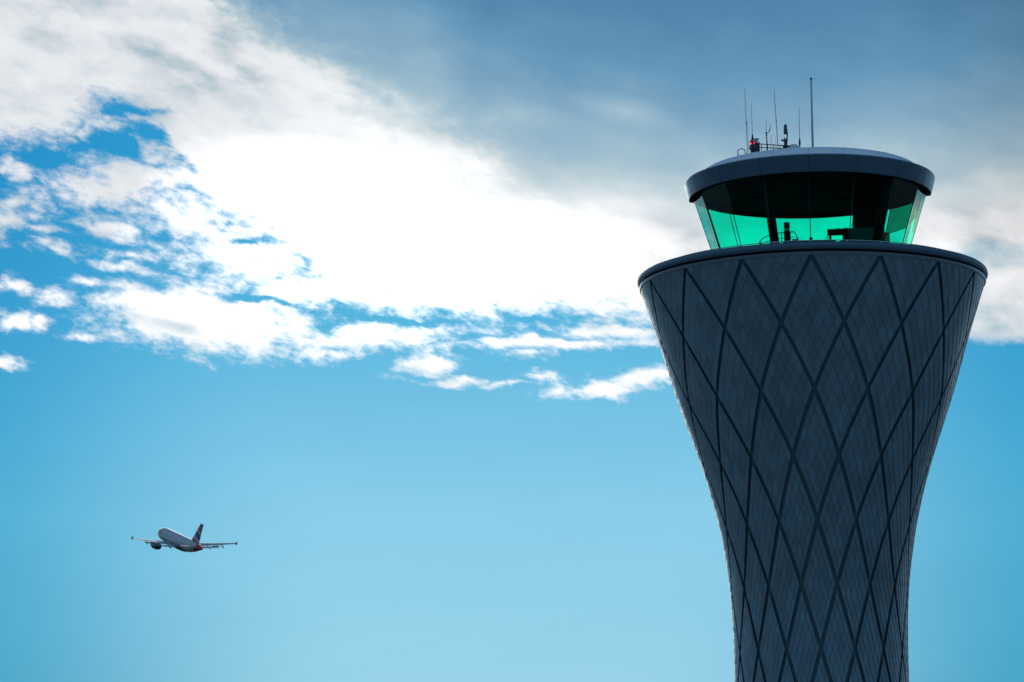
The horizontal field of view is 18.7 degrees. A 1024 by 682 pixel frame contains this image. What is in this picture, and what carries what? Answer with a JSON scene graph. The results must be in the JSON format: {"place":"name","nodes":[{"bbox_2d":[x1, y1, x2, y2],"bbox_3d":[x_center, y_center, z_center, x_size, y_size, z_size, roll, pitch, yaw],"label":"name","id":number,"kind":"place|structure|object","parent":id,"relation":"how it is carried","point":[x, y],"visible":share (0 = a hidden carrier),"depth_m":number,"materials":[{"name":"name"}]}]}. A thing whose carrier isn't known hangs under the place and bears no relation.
{"place":"outdoors","nodes":[
{"label":"outdoors","id":0,"kind":"place"},
{"bbox_2d":[131,524,236,551],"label":"airliner","id":1,"kind":"object","parent":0,"point":[174,539],"visible":1,"depth_m":931.55,"materials":[{"name":"paint"}]},
{"bbox_2d":[0,0,1023,681],"label":"sky","id":2,"kind":"structure","parent":0,"point":[346,293],"materials":[{"name":"blue"}]},
{"bbox_2d":[825,227,846,239],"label":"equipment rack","id":3,"kind":"object","parent":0,"point":[836,231],"visible":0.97,"depth_m":213.68,"materials":[{"name":"black metal"}]},
{"bbox_3d":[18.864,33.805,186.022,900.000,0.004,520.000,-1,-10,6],"label":"apron","id":4,"kind":"structure","parent":0,"visible":0},
{"bbox_2d":[637,147,987,681],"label":"control tower","id":5,"kind":"structure","parent":4,"relation":"on","point":[813,382],"depth_m":207.29,"materials":[{"name":"metal"}]},
{"bbox_2d":[694,197,715,249],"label":"window pane","id":6,"kind":"structure","parent":5,"relation":"in","point":[700,208],"depth_m":219.22,"materials":[{"name":"green glass"}]},
{"bbox_2d":[744,88,747,152],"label":"whip antenna","id":7,"kind":"object","parent":5,"relation":"on","point":[746,125],"visible":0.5,"depth_m":215.38,"materials":[{"name":"metal"}]},
{"bbox_2d":[751,102,753,151],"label":"whip antenna","id":8,"kind":"object","parent":5,"relation":"on","point":[752,138],"visible":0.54,"depth_m":214.93,"materials":[{"name":"metal"}]},
{"bbox_2d":[749,138,759,152],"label":"obstruction light","id":9,"kind":"object","parent":5,"relation":"on","point":[755,145],"visible":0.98,"depth_m":214.94,"materials":[{"name":"red"}]},
{"bbox_2d":[765,124,770,149],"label":"wind vane","id":10,"kind":"object","parent":5,"relation":"on","point":[766,132],"visible":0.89,"depth_m":215.11,"materials":[{"name":"metal"}]},
{"bbox_2d":[759,142,783,150],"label":"roof railing","id":11,"kind":"object","parent":5,"relation":"on","point":[761,147],"visible":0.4,"depth_m":214.98,"materials":[{"name":"metal"}]},
{"bbox_2d":[774,92,777,144],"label":"whip antenna","id":12,"kind":"object","parent":5,"relation":"on","point":[776,120],"visible":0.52,"depth_m":215.22,"materials":[{"name":"metal"}]},
{"bbox_2d":[759,231,800,243],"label":"stair railing","id":13,"kind":"object","parent":5,"relation":"on","point":[781,236],"visible":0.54,"depth_m":214.65,"materials":[{"name":"black metal"}]},
{"bbox_2d":[781,124,789,147],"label":"panel antenna","id":14,"kind":"object","parent":5,"relation":"on","point":[785,141],"visible":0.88,"depth_m":214.93,"materials":[{"name":"metal"}]},
{"bbox_2d":[783,222,790,240],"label":"signal lamp","id":15,"kind":"object","parent":5,"relation":"on","point":[787,234],"visible":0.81,"depth_m":214.26,"materials":[{"name":"black metal"}]},
{"bbox_2d":[789,144,798,147],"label":"roof vent","id":16,"kind":"object","parent":5,"relation":"on","point":[793,146],"visible":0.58,"depth_m":214.56,"materials":[{"name":"metal"}]},
{"bbox_2d":[799,121,800,146],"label":"whip antenna","id":17,"kind":"object","parent":5,"relation":"on","point":[799,135],"visible":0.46,"depth_m":214.90,"materials":[{"name":"metal"}]},
{"bbox_2d":[810,78,813,146],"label":"mast","id":18,"kind":"object","parent":5,"relation":"on","point":[812,133],"visible":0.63,"depth_m":215.02,"materials":[{"name":"metal"}]},
{"bbox_2d":[847,227,889,242],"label":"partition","id":19,"kind":"object","parent":5,"relation":"on","point":[861,233],"visible":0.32,"depth_m":213.42,"materials":[{"name":"black"}]},
{"bbox_2d":[906,190,926,244],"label":"window pane","id":20,"kind":"structure","parent":5,"relation":"in","point":[913,224],"depth_m":217.36,"materials":[{"name":"green glass"}]}
]}

